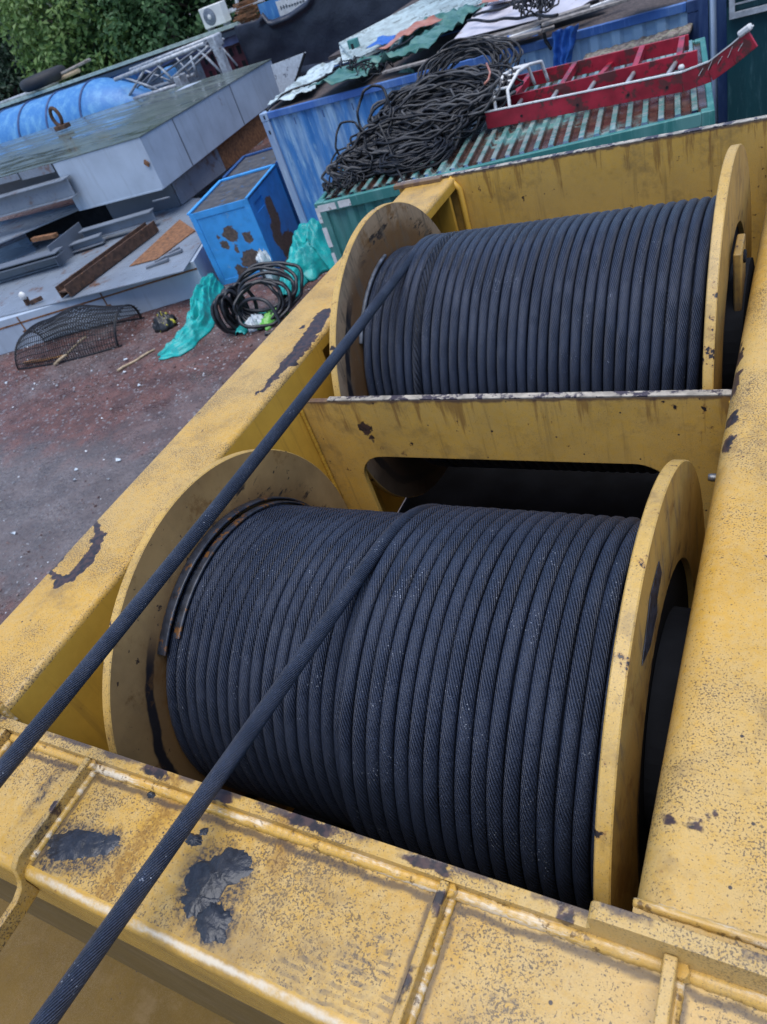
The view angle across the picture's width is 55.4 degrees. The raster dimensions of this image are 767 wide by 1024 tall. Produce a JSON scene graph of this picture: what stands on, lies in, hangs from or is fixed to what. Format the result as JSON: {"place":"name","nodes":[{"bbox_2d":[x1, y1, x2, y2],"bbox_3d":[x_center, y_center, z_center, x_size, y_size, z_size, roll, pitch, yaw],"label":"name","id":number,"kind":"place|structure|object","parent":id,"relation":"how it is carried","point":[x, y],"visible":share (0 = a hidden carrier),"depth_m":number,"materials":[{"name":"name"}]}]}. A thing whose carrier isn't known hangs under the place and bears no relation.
{"place":"outdoors","nodes":[
{"label":"outdoors","id":0,"kind":"place"},
{"bbox_2d":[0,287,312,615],"bbox_3d":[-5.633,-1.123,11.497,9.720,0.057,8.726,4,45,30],"label":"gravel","id":1,"kind":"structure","parent":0,"point":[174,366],"depth_m":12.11,"materials":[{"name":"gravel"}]},
{"bbox_2d":[0,0,405,624],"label":"ground","id":2,"kind":"structure","parent":0,"point":[52,478],"depth_m":11.19,"materials":[{"name":"soil"}]},
{"bbox_2d":[0,2,68,100],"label":"leafy tree","id":3,"kind":"object","parent":2,"relation":"on","point":[14,88],"visible":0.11,"depth_m":35.74,"materials":[{"name":"green plant"}]},
{"bbox_2d":[0,0,95,100],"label":"leafy tree","id":4,"kind":"object","parent":2,"relation":"on","point":[15,67],"visible":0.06,"depth_m":37.14,"materials":[{"name":"green plant"}]},
{"bbox_2d":[53,336,85,365],"bbox_3d":[-5.808,-2.987,13.560,0.818,0.310,0.053,-22,38,1],"label":"wood stick","id":5,"kind":"object","parent":2,"relation":"on","point":[59,359],"visible":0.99,"depth_m":13.56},
{"bbox_2d":[0,77,151,143],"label":"water tank","id":6,"kind":"object","parent":2,"relation":"on","point":[89,97],"visible":0.31,"depth_m":24.68,"materials":[{"name":"blue plastic"}]},
{"bbox_2d":[0,0,152,90],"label":"leafy tree","id":7,"kind":"object","parent":2,"relation":"on","point":[35,29],"visible":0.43,"depth_m":31.72,"materials":[{"name":"green plant"}]},
{"bbox_2d":[14,304,144,369],"bbox_3d":[-5.908,-3.508,13.896,2.510,0.707,1.308,-7,40,18],"label":"wire cage","id":8,"kind":"object","parent":2,"relation":"on","point":[39,325],"visible":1,"depth_m":13.65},
{"bbox_2d":[24,355,67,363],"bbox_3d":[-6.469,-2.920,13.977,1.111,0.069,0.057,-3,42,23],"label":"wood stick","id":9,"kind":"object","parent":8,"relation":"in","point":[42,360],"visible":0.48,"depth_m":14.00,"materials":[{"name":"brown wood"}]},
{"bbox_2d":[0,244,217,354],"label":"steel box","id":10,"kind":"object","parent":2,"relation":"on","point":[149,295],"visible":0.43,"depth_m":14.27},
{"bbox_2d":[0,198,201,317],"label":"steel plate","id":11,"kind":"object","parent":10,"relation":"on","point":[46,282],"visible":0.47,"depth_m":15.53,"materials":[{"name":"metal"}]},
{"bbox_2d":[0,258,57,282],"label":"steel beam","id":12,"kind":"structure","parent":11,"relation":"on","point":[25,270],"depth_m":16.67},
{"bbox_2d":[0,246,64,272],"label":"steel beam","id":13,"kind":"structure","parent":12,"relation":"on","point":[30,260],"depth_m":16.25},
{"bbox_2d":[18,292,42,305],"bbox_3d":[-7.065,-4.292,14.609,0.451,0.300,0.139,-4,42,22],"label":"flood lamp","id":14,"kind":"object","parent":11,"relation":"on","point":[24,298],"visible":1,"depth_m":14.62,"materials":[{"name":"white paint"}]},
{"bbox_2d":[31,232,58,241],"bbox_3d":[-7.905,-6.407,17.055,0.850,0.090,0.120,4,45,30],"label":"rusty spacer","id":15,"kind":"object","parent":11,"relation":"on","point":[44,237],"visible":1,"depth_m":16.99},
{"bbox_2d":[47,222,83,266],"bbox_3d":[-7.156,-6.101,16.637,0.030,0.470,1.324,-4,42,22],"label":"steel plate","id":16,"kind":"object","parent":11,"relation":"on","point":[66,239],"visible":0.73,"depth_m":16.55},
{"bbox_2d":[25,205,112,241],"bbox_3d":[-7.875,-7.373,18.491,3.158,0.470,0.020,-4,42,22],"label":"steel plate","id":17,"kind":"object","parent":11,"relation":"on","point":[92,216],"visible":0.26,"depth_m":18.45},
{"bbox_2d":[0,204,78,243],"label":"steel plate","id":18,"kind":"object","parent":17,"relation":"on","point":[10,229],"visible":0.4,"depth_m":18.38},
{"bbox_2d":[69,232,105,252],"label":"steel beam","id":19,"kind":"structure","parent":11,"relation":"on","point":[87,242],"depth_m":16.61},
{"bbox_2d":[55,220,158,297],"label":"rusty beam","id":20,"kind":"structure","parent":11,"relation":"on","point":[73,284],"depth_m":14.91,"materials":[{"name":"metal"}]},
{"bbox_2d":[78,208,157,237],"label":"steel beam","id":21,"kind":"structure","parent":11,"relation":"on","point":[123,223],"depth_m":16.52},
{"bbox_2d":[105,184,180,218],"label":"steel beam","id":22,"kind":"structure","parent":11,"relation":"on","point":[122,208],"depth_m":17.36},
{"bbox_2d":[0,58,279,210],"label":"steel box","id":23,"kind":"object","parent":22,"relation":"on","point":[162,140],"visible":0.94,"depth_m":17.50,"materials":[{"name":"metal"}]},
{"bbox_2d":[0,175,79,217],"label":"steel beam","id":24,"kind":"structure","parent":23,"relation":"attached to","point":[60,189],"depth_m":17.09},
{"bbox_2d":[48,106,70,131],"bbox_3d":[-9.582,-11.580,21.468,0.499,0.632,0.240,4,45,30],"label":"lifting lug","id":25,"kind":"object","parent":23,"relation":"on","point":[61,125],"visible":1,"depth_m":21.47,"materials":[{"name":"metal"}]},
{"bbox_2d":[216,111,266,169],"bbox_3d":[-3.634,-9.781,19.180,0.030,0.590,2.689,0,43,26],"label":"rusty plate","id":26,"kind":"object","parent":23,"relation":"attached to","point":[241,142],"visible":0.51,"depth_m":19.06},
{"bbox_2d":[146,255,168,268],"bbox_3d":[-4.366,-4.832,14.123,0.476,0.099,0.190,-15,39,9],"label":"scrap bracket","id":27,"kind":"object","parent":11,"relation":"on","point":[161,260],"visible":1,"depth_m":14.08,"materials":[{"name":"grey metal"}]},
{"bbox_2d":[129,219,194,266],"bbox_3d":[-4.357,-5.713,15.206,0.950,0.012,2.285,-3,42,23],"label":"rusty plate","id":28,"kind":"object","parent":11,"relation":"on","point":[177,232],"visible":1,"depth_m":15.04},
{"bbox_2d":[160,246,182,257],"bbox_3d":[-4.150,-5.066,14.294,0.476,0.099,0.190,-15,39,9],"label":"scrap bracket","id":29,"kind":"object","parent":11,"relation":"on","point":[176,250],"visible":0.83,"depth_m":14.24,"materials":[{"name":"grey metal"}]},
{"bbox_2d":[171,148,225,204],"bbox_3d":[-4.442,-8.126,17.615,0.030,0.590,2.103,2,44,27],"label":"metal panel","id":30,"kind":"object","parent":11,"relation":"on","point":[197,177],"depth_m":17.58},
{"bbox_2d":[38,0,188,75],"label":"leafy tree","id":31,"kind":"object","parent":2,"relation":"on","point":[125,15],"visible":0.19,"depth_m":32.35,"materials":[{"name":"green plant"}]},
{"bbox_2d":[6,355,239,533],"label":"paper litter","id":32,"kind":"object","parent":2,"relation":"on","point":[118,459],"visible":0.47,"depth_m":10.23,"materials":[{"name":"white paper"}]},
{"bbox_2d":[0,20,264,110],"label":"long shed","id":33,"kind":"structure","parent":2,"relation":"on","point":[206,68],"depth_m":24.75,"materials":[{"name":"grey metal"}]},
{"bbox_2d":[0,82,58,104],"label":"roof pole","id":34,"kind":"object","parent":33,"relation":"on","point":[20,95],"visible":0.73,"depth_m":28.53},
{"bbox_2d":[57,68,80,81],"bbox_3d":[-11.768,-16.225,27.178,1.429,0.204,0.140,4,45,30],"label":"roof pole","id":35,"kind":"object","parent":34,"relation":"on","point":[71,73],"visible":0.73,"depth_m":27.02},
{"bbox_2d":[61,58,90,74],"bbox_3d":[-12.161,-16.319,27.330,3.772,0.361,0.100,4,45,30],"label":"roof pole","id":36,"kind":"object","parent":34,"relation":"on","point":[74,66],"visible":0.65,"depth_m":26.75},
{"bbox_2d":[20,65,65,92],"bbox_3d":[-12.816,-16.341,27.571,1.860,0.420,1.850,4,45,30],"label":"old tyre","id":37,"kind":"object","parent":33,"relation":"on","point":[42,79],"visible":0.96,"depth_m":26.98,"materials":[{"name":"rubber"}]},
{"bbox_2d":[197,50,220,77],"bbox_3d":[-5.592,-14.632,24.624,0.840,2.020,0.102,4,45,30],"label":"door","id":38,"kind":"structure","parent":33,"relation":"in","point":[209,70],"depth_m":24.43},
{"bbox_2d":[198,0,231,31],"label":"air conditioner","id":39,"kind":"object","parent":33,"relation":"on","point":[214,15],"visible":1,"depth_m":22.91,"materials":[{"name":"grey metal"}]},
{"bbox_2d":[224,42,248,69],"bbox_3d":[-4.622,-14.561,24.069,0.920,2.020,0.102,4,45,30],"label":"door","id":40,"kind":"structure","parent":33,"relation":"in","point":[235,50],"depth_m":23.80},
{"bbox_2d":[117,349,154,371],"bbox_3d":[-4.262,-2.620,12.599,0.740,0.058,0.046,-36,40,-17],"label":"wood stick","id":41,"kind":"object","parent":2,"relation":"on","point":[132,362],"visible":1,"depth_m":12.58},
{"bbox_2d":[68,0,236,62],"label":"leafy tree","id":42,"kind":"object","parent":2,"relation":"on","point":[172,31],"visible":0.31,"depth_m":31.06,"materials":[{"name":"green plant"}]},
{"bbox_2d":[152,311,177,332],"bbox_3d":[-4.007,-3.517,13.300,0.495,0.315,0.457,4,45,30],"label":"striped bag","id":43,"kind":"object","parent":2,"relation":"on","point":[164,321],"visible":1,"depth_m":13.24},
{"bbox_2d":[161,65,177,85],"bbox_3d":[-6.692,-13.591,24.674,0.620,2.600,0.620,4,45,30],"label":"blue barrel","id":44,"kind":"object","parent":2,"relation":"on","point":[172,71],"visible":0.2,"depth_m":23.82,"materials":[{"name":"plastic"}]},
{"bbox_2d":[113,32,262,144],"bbox_3d":[-6.450,-13.204,23.722,5.237,3.077,0.920,4,45,30],"label":"lattice mast","id":45,"kind":"object","parent":2,"relation":"on","point":[215,42],"visible":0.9,"depth_m":22.73,"materials":[{"name":"grey metal"}]},
{"bbox_2d":[158,273,224,359],"bbox_3d":[-3.310,-3.619,12.975,0.809,0.448,2.597,-6,41,19],"label":"teal tarpaulin","id":46,"kind":"object","parent":2,"relation":"on","point":[195,329],"visible":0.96,"depth_m":12.58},
{"bbox_2d":[122,0,268,49],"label":"leafy tree","id":47,"kind":"object","parent":2,"relation":"on","point":[179,23],"visible":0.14,"depth_m":32.36,"materials":[{"name":"green plant"}]},
{"bbox_2d":[166,0,265,35],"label":"leafy tree","id":48,"kind":"object","parent":2,"relation":"on","point":[186,2],"visible":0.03,"depth_m":33.27,"materials":[{"name":"green plant"}]},
{"bbox_2d":[210,282,258,333],"bbox_3d":[-2.495,-3.371,12.127,0.405,0.747,0.793,17,52,39],"label":"hose coil","id":49,"kind":"object","parent":2,"relation":"on","point":[224,300],"visible":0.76,"depth_m":11.97,"materials":[{"name":"black rubber"}]},
{"bbox_2d":[187,164,297,284],"bbox_3d":[-2.631,-5.565,14.163,1.262,1.430,1.750,-6,41,19],"label":"steel cabinet","id":50,"kind":"object","parent":2,"relation":"on","point":[238,221],"visible":0.82,"depth_m":13.63,"materials":[{"name":"metal"}]},
{"bbox_2d":[233,0,260,23],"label":"rusty bundle","id":51,"kind":"object","parent":2,"relation":"on","point":[251,15],"visible":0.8,"depth_m":22.43,"materials":[{"name":"brown metal"}]},
{"bbox_2d":[235,312,265,334],"bbox_3d":[-2.184,-3.213,12.193,0.584,0.146,0.813,4,45,30],"label":"teal tarpaulin","id":52,"kind":"object","parent":2,"relation":"on","point":[240,329],"visible":0.28,"depth_m":12.04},
{"bbox_2d":[245,314,263,332],"bbox_3d":[-2.126,-3.152,12.011,0.366,0.245,0.320,-17,38,7],"label":"plastic bag","id":53,"kind":"object","parent":2,"relation":"on","point":[255,319],"visible":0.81,"depth_m":11.95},
{"bbox_2d":[222,147,299,225],"bbox_3d":[-2.306,-6.644,15.264,1.242,1.450,1.300,-6,41,19],"label":"steel cabinet","id":54,"kind":"object","parent":2,"relation":"on","point":[255,160],"visible":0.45,"depth_m":14.78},
{"bbox_2d":[232,261,303,335],"bbox_3d":[-1.977,-3.529,11.966,1.160,0.826,1.234,4,45,30],"label":"hose coil","id":55,"kind":"object","parent":2,"relation":"on","point":[283,306],"visible":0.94,"depth_m":11.85,"materials":[{"name":"black rubber"}]},
{"bbox_2d":[256,249,279,286],"bbox_3d":[-2.133,-4.439,13.196,0.269,0.663,0.327,4,45,30],"label":"plastic bag","id":56,"kind":"object","parent":2,"relation":"on","point":[263,256],"visible":0.58,"depth_m":13.12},
{"bbox_2d":[257,308,288,330],"bbox_3d":[-1.888,-3.224,12.027,0.399,0.189,0.667,14,51,37],"label":"plastic bag","id":57,"kind":"object","parent":2,"relation":"on","point":[266,319],"visible":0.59,"depth_m":11.89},
{"bbox_2d":[271,52,305,92],"bbox_3d":[-2.156,-10.949,19.624,1.190,2.259,0.050,4,45,30],"label":"peeling board","id":58,"kind":"object","parent":2,"relation":"on","point":[286,72],"visible":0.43,"depth_m":19.17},
{"bbox_2d":[278,218,334,296],"bbox_3d":[-1.641,-4.581,12.884,1.210,0.962,1.794,19,54,40],"label":"teal tarpaulin","id":59,"kind":"object","parent":2,"relation":"on","point":[310,255],"visible":0.6,"depth_m":12.86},
{"bbox_2d":[234,0,412,110],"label":"black screen","id":60,"kind":"object","parent":2,"relation":"on","point":[317,31],"visible":0.27,"depth_m":21.51,"materials":[{"name":"grey fabric"}]},
{"bbox_2d":[258,0,305,19],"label":"sign board","id":61,"kind":"object","parent":60,"relation":"attached to","point":[272,9],"visible":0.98,"depth_m":21.85,"materials":[{"name":"blue plastic"}]},
{"bbox_2d":[259,0,711,222],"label":"shipping container","id":62,"kind":"object","parent":2,"relation":"on","point":[300,128],"visible":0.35,"depth_m":11.25,"materials":[{"name":"metal"}]},
{"bbox_2d":[267,57,341,105],"bbox_3d":[-1.308,-7.349,12.445,0.819,0.111,2.325,-6,41,20],"label":"crumpled sheet","id":63,"kind":"object","parent":62,"relation":"on","point":[316,72],"visible":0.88,"depth_m":12.35,"materials":[{"name":"plastic"}]},
{"bbox_2d":[266,35,413,111],"bbox_3d":[-0.677,-6.884,11.420,2.462,0.233,0.929,-13,39,11],"label":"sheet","id":64,"kind":"object","parent":62,"relation":"on","point":[332,72],"visible":0.82,"depth_m":11.57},
{"bbox_2d":[308,51,385,87],"bbox_3d":[-0.459,-6.891,11.393,1.012,0.209,1.606,4,45,30],"label":"green tarpaulin","id":65,"kind":"object","parent":62,"relation":"on","point":[342,74],"visible":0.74,"depth_m":11.16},
{"bbox_2d":[339,55,393,82],"bbox_3d":[-0.252,-6.892,11.297,0.677,0.234,1.690,-24,38,-2],"label":"wire tangle","id":66,"kind":"object","parent":62,"relation":"on","point":[369,65],"visible":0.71,"depth_m":11.01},
{"bbox_2d":[367,35,395,47],"bbox_3d":[-0.040,-7.579,11.774,0.460,0.080,0.570,10,48,34],"label":"blue cloth","id":67,"kind":"object","parent":62,"relation":"on","point":[382,40],"visible":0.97,"depth_m":11.71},
{"bbox_2d":[398,64,414,72],"bbox_3d":[0.329,-6.476,10.722,0.083,0.185,0.622,-26,38,-5],"label":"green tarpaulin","id":68,"kind":"object","parent":62,"relation":"on","point":[410,70],"visible":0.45,"depth_m":10.73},
{"bbox_2d":[339,0,488,59],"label":"zinc roof sheet","id":69,"kind":"object","parent":62,"relation":"on","point":[401,20],"visible":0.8,"depth_m":12.79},
{"bbox_2d":[339,46,350,62],"bbox_3d":[-0.572,-8.235,13.041,0.396,0.012,2.154,-16,38,8],"label":"cyan panel","id":70,"kind":"object","parent":69,"relation":"on","point":[344,56],"visible":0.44,"depth_m":12.75,"materials":[{"name":"metal"}]},
{"bbox_2d":[347,37,359,49],"bbox_3d":[-0.504,-7.965,12.485,0.180,0.200,0.104,4,45,30],"label":"green switch box","id":71,"kind":"object","parent":70,"relation":"on","point":[353,43],"visible":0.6,"depth_m":12.43,"materials":[{"name":"teal paint"}]},
{"bbox_2d":[370,3,484,62],"bbox_3d":[0.755,-7.429,11.307,1.108,0.225,3.203,4,45,30],"label":"green tarpaulin","id":72,"kind":"object","parent":69,"relation":"on","point":[425,37],"visible":0.91,"depth_m":11.03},
{"bbox_2d":[376,15,441,49],"bbox_3d":[0.427,-7.450,11.341,0.441,0.103,1.633,10,48,34],"label":"orange cloth","id":73,"kind":"object","parent":72,"relation":"on","point":[428,21],"visible":1,"depth_m":11.39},
{"bbox_2d":[413,15,580,67],"bbox_3d":[1.672,-6.559,10.090,2.672,0.030,0.160,-4,42,22],"label":"roof plank","id":74,"kind":"object","parent":62,"relation":"on","point":[512,34],"visible":0.1,"depth_m":9.97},
{"bbox_2d":[454,0,590,38],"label":"white roof panel","id":75,"kind":"structure","parent":74,"relation":"on","point":[469,29],"depth_m":10.46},
{"bbox_2d":[487,0,510,5],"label":"white roof panel","id":76,"kind":"structure","parent":75,"relation":"on","point":[495,2],"depth_m":11.12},
{"bbox_2d":[466,0,558,22],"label":"roof cable","id":77,"kind":"object","parent":75,"relation":"on","point":[473,19],"visible":0.82,"depth_m":10.25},
{"bbox_2d":[509,0,559,16],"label":"wire tangle","id":78,"kind":"object","parent":75,"relation":"on","point":[537,4],"visible":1,"depth_m":9.45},
{"bbox_2d":[437,0,598,52],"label":"roof plank","id":79,"kind":"object","parent":62,"relation":"on","point":[593,2],"visible":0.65,"depth_m":10.16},
{"bbox_2d":[538,5,551,49],"bbox_3d":[2.106,-6.509,9.727,0.110,0.508,1.034,-11,40,15],"label":"roof cable","id":80,"kind":"object","parent":62,"relation":"attached to","point":[546,41],"visible":0.7,"depth_m":9.47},
{"bbox_2d":[584,23,692,58],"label":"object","id":81,"kind":"structure","parent":62,"relation":"attached to","point":[672,33],"depth_m":8.94,"materials":[{"name":"wood"}]},
{"bbox_2d":[314,37,714,263],"bbox_3d":[1.649,-2.924,7.998,3.562,2.616,2.353,-2,42,23],"label":"shipping container","id":82,"kind":"object","parent":2,"relation":"on","point":[342,214],"visible":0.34,"depth_m":6.61,"materials":[{"name":"metal"}]},
{"bbox_2d":[321,34,523,195],"bbox_3d":[0.529,-3.832,7.375,2.558,1.178,1.634,-40,42,-22],"label":"cable heap","id":83,"kind":"object","parent":82,"relation":"on","point":[430,116],"visible":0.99,"depth_m":7.17,"materials":[{"name":"rubber"}]},
{"bbox_2d":[484,23,757,128],"bbox_3d":[2.062,-4.059,6.639,2.500,0.438,1.461,4,45,30],"label":"red steel frame","id":84,"kind":"object","parent":82,"relation":"on","point":[606,85],"visible":0.95,"depth_m":6.70,"materials":[{"name":"paint"}]},
{"bbox_2d":[698,0,709,60],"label":"upright post","id":85,"kind":"object","parent":2,"relation":"on","point":[703,10],"depth_m":8.44,"materials":[{"name":"metal"}]},
{"bbox_2d":[710,0,717,123],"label":"upright post","id":86,"kind":"object","parent":2,"relation":"on","point":[714,43],"visible":0.31,"depth_m":8.45,"materials":[{"name":"metal"}]},
{"bbox_2d":[716,0,727,123],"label":"upright post","id":87,"kind":"object","parent":2,"relation":"on","point":[721,11],"visible":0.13,"depth_m":8.17,"materials":[{"name":"metal"}]},
{"bbox_2d":[727,0,766,121],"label":"green sheet shed","id":88,"kind":"structure","parent":2,"relation":"on","point":[747,86],"depth_m":7.66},
{"bbox_2d":[729,0,766,19],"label":"window frame","id":89,"kind":"structure","parent":88,"relation":"in","point":[732,14],"depth_m":7.31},
{"bbox_3d":[1.079,2.143,2.663,3.000,2.150,6.100,4,45,30],"label":"crawler crane","id":90,"kind":"object","parent":2,"relation":"on","visible":0},
{"bbox_2d":[0,878,283,1023],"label":"crane deck","id":91,"kind":"structure","parent":90,"relation":"on","point":[46,943],"depth_m":2.42,"materials":[{"name":"yellow paint"}]},
{"bbox_2d":[0,115,766,1023],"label":"winch machine","id":92,"kind":"object","parent":91,"relation":"on","point":[334,923],"visible":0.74,"depth_m":1.23,"materials":[{"name":"yellow paint"}]},
{"bbox_2d":[46,829,106,860],"bbox_3d":[-0.529,0.568,1.252,0.153,0.007,0.062,-11,39,14],"label":"grease lump","id":93,"kind":"object","parent":92,"relation":"on","point":[74,844],"visible":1,"depth_m":1.25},
{"bbox_2d":[97,834,120,854],"bbox_3d":[-0.466,0.561,1.230,0.055,0.005,0.040,-33,39,-14],"label":"grease lump","id":94,"kind":"object","parent":92,"relation":"on","point":[109,844],"visible":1,"depth_m":1.23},
{"bbox_2d":[185,833,202,846],"bbox_3d":[-0.308,0.532,1.187,0.039,0.008,0.023,4,45,30],"label":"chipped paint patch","id":95,"kind":"object","parent":92,"relation":"on","point":[192,839],"visible":0.96,"depth_m":1.18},
{"bbox_2d":[180,888,219,918],"bbox_3d":[-0.280,0.589,1.105,0.057,0.008,0.066,-39,41,-20],"label":"grease lump","id":96,"kind":"object","parent":92,"relation":"on","point":[194,901],"visible":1,"depth_m":1.10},
{"bbox_2d":[199,828,208,835],"bbox_3d":[-0.294,0.522,1.194,0.021,0.004,0.016,-11,39,14],"label":"grease lump","id":97,"kind":"object","parent":92,"relation":"on","point":[203,831],"visible":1,"depth_m":1.19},
{"bbox_2d":[196,902,231,943],"bbox_3d":[-0.249,0.603,1.073,0.075,0.009,0.061,4,45,30],"label":"grease lump","id":98,"kind":"object","parent":92,"relation":"on","point":[213,921],"visible":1,"depth_m":1.07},
{"bbox_2d":[184,847,252,898],"bbox_3d":[-0.255,0.558,1.127,0.120,0.010,0.079,-26,38,-5],"label":"grease lump","id":99,"kind":"object","parent":92,"relation":"on","point":[215,876],"visible":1,"depth_m":1.13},
{"bbox_2d":[102,449,704,911],"bbox_3d":[0.114,0.390,1.768,1.203,1.060,1.060,4,45,30],"label":"winch drum","id":100,"kind":"object","parent":92,"relation":"attached to","point":[654,611],"visible":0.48,"depth_m":1.53,"materials":[{"name":"yellow paint"}]},
{"bbox_2d":[29,503,640,1023],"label":"wire rope","id":101,"kind":"object","parent":100,"relation":"attached to","point":[429,681],"visible":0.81,"depth_m":1.38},
{"bbox_2d":[329,144,754,497],"bbox_3d":[0.562,-0.550,2.459,1.230,1.060,1.060,4,45,30],"label":"winch drum","id":102,"kind":"object","parent":92,"relation":"on","point":[381,234],"visible":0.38,"depth_m":2.27,"materials":[{"name":"yellow paint"}]},
{"bbox_2d":[0,195,716,787],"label":"wire rope","id":103,"kind":"object","parent":102,"relation":"attached to","point":[442,301],"visible":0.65,"depth_m":2.06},
{"bbox_2d":[300,59,342,76],"bbox_3d":[-0.182,-11.105,19.262,5.989,1.753,0.186,23,56,42],"label":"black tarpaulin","id":104,"kind":"object","parent":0,"point":[304,70],"visible":0.04,"depth_m":20.42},
{"bbox_2d":[328,0,516,59],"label":"tarp","id":105,"kind":"object","parent":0,"point":[337,54],"visible":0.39,"depth_m":13.71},
{"bbox_3d":[-3.250,-15.518,22.239,1.128,0.215,0.174,4,45,30],"label":"roof beam","id":106,"kind":"object","parent":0,"visible":0},
{"bbox_2d":[228,0,264,12],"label":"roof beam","id":107,"kind":"structure","parent":106,"relation":"on","point":[231,10],"depth_m":22.62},
{"bbox_3d":[1.831,-6.323,9.718,0.545,0.044,0.542,4,45,30],"label":"blue cloth","id":108,"kind":"object","parent":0,"visible":0},
{"bbox_2d":[455,25,554,59],"bbox_3d":[1.572,-6.140,9.569,1.309,0.034,0.120,-5,41,21],"label":"roof plank","id":109,"kind":"object","parent":108,"relation":"on","point":[548,28],"visible":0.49,"depth_m":9.37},
{"bbox_2d":[382,28,543,74],"bbox_3d":[0.994,-6.138,9.773,2.352,0.038,0.100,6,46,32],"label":"roof plank","id":110,"kind":"object","parent":109,"relation":"on","point":[527,34],"visible":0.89,"depth_m":10.02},
{"bbox_2d":[552,23,578,66],"bbox_3d":[2.342,-5.914,9.376,0.356,0.494,0.174,4,45,30],"label":"blue tarpaulin","id":111,"kind":"object","parent":109,"relation":"hanging from","point":[564,40],"visible":0.83,"depth_m":9.35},
{"bbox_2d":[509,0,614,36],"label":"roof plank","id":112,"kind":"object","parent":108,"relation":"on","point":[539,26],"visible":0.31,"depth_m":9.52,"materials":[{"name":"white paint"}]},
{"bbox_2d":[486,3,589,37],"bbox_3d":[1.917,-6.362,9.552,1.523,0.040,0.130,-6,41,20],"label":"roof plank","id":113,"kind":"object","parent":112,"relation":"on","point":[541,21],"visible":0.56,"depth_m":9.48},
{"bbox_3d":[3.165,-6.306,8.769,0.668,0.195,0.485,4,45,30],"label":"blue cloth","id":114,"kind":"object","parent":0,"visible":0},
{"bbox_2d":[541,0,630,26],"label":"roof plank","id":115,"kind":"object","parent":114,"relation":"on","point":[585,11],"visible":1,"depth_m":8.98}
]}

